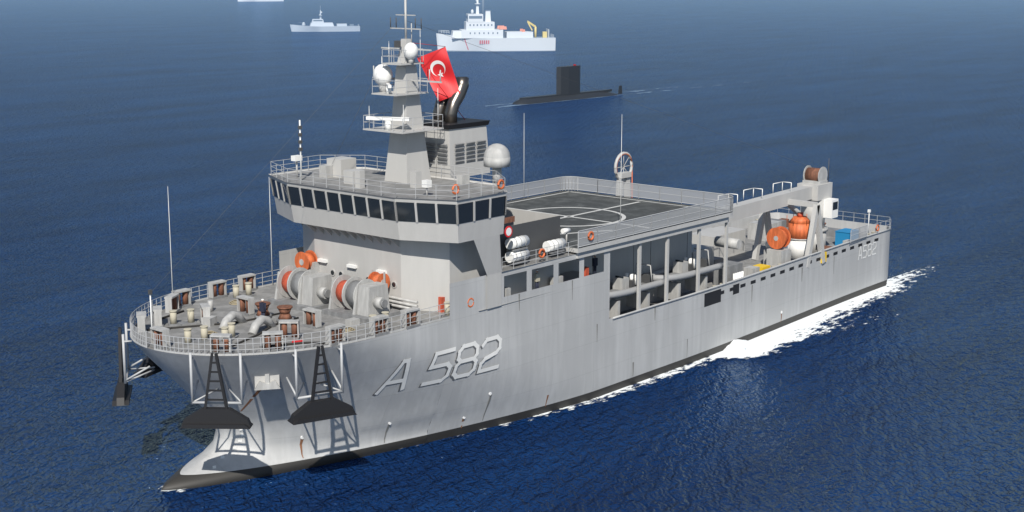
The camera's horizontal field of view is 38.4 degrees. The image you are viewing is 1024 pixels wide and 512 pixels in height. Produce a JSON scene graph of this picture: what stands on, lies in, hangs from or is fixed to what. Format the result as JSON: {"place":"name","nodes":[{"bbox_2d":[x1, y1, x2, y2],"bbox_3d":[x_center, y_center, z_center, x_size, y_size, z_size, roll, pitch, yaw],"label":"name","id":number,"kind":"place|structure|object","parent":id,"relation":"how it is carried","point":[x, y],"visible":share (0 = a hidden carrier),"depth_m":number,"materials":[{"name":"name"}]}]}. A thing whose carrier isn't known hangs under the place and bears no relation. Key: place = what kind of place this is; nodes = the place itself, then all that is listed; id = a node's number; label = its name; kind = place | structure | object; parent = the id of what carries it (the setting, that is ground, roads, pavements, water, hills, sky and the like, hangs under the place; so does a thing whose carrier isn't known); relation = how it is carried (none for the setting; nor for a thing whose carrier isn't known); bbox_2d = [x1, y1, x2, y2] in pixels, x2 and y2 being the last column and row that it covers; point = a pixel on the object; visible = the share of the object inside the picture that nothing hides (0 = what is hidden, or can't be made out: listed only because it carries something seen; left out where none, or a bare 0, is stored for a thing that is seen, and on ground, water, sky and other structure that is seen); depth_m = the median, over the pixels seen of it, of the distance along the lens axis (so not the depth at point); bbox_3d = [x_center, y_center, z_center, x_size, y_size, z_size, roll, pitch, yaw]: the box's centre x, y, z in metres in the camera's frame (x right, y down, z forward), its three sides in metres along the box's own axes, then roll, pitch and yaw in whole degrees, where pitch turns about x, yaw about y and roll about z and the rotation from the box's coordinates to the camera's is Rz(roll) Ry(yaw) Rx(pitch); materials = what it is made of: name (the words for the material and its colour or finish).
{"place":"outdoors","nodes":[
{"label":"outdoors","id":0,"kind":"place"},
{"bbox_2d":[0,0,1023,511],"bbox_3d":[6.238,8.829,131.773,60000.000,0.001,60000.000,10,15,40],"label":"sea water","id":1,"kind":"structure","parent":0,"point":[122,122],"depth_m":214.99,"materials":[{"name":"blue liquid"}]},
{"bbox_2d":[238,0,283,1],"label":"distant ship","id":2,"kind":"object","parent":1,"relation":"on","point":[257,0],"visible":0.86,"depth_m":1299.05,"materials":[{"name":"grey metal"}]},
{"bbox_2d":[290,10,359,31],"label":"ship","id":3,"kind":"object","parent":1,"relation":"on","point":[319,25],"visible":0.91,"depth_m":738.46,"materials":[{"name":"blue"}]},
{"bbox_2d":[436,0,555,51],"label":"ship","id":4,"kind":"object","parent":1,"relation":"on","point":[479,32],"visible":0.96,"depth_m":573.47,"materials":[{"name":"white"}]},
{"bbox_2d":[112,0,890,490],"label":"naval ship","id":5,"kind":"object","parent":1,"relation":"in","point":[416,294],"visible":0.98,"depth_m":109.65,"materials":[{"name":"grey metal"}]},
{"bbox_2d":[161,267,933,491],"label":"wake foam","id":6,"kind":"object","parent":1,"relation":"on","point":[769,341],"visible":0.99,"depth_m":139.87,"materials":[{"name":"white"}]},
{"bbox_2d":[512,64,621,104],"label":"submarine","id":7,"kind":"object","parent":1,"relation":"in","point":[567,89],"visible":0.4,"depth_m":374.01,"materials":[{"name":"grey metal"}]},
{"bbox_2d":[489,75,790,106],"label":"wake","id":8,"kind":"object","parent":1,"relation":"on","point":[596,97],"visible":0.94,"depth_m":376.59,"materials":[{"name":"white liquid"}]}
]}

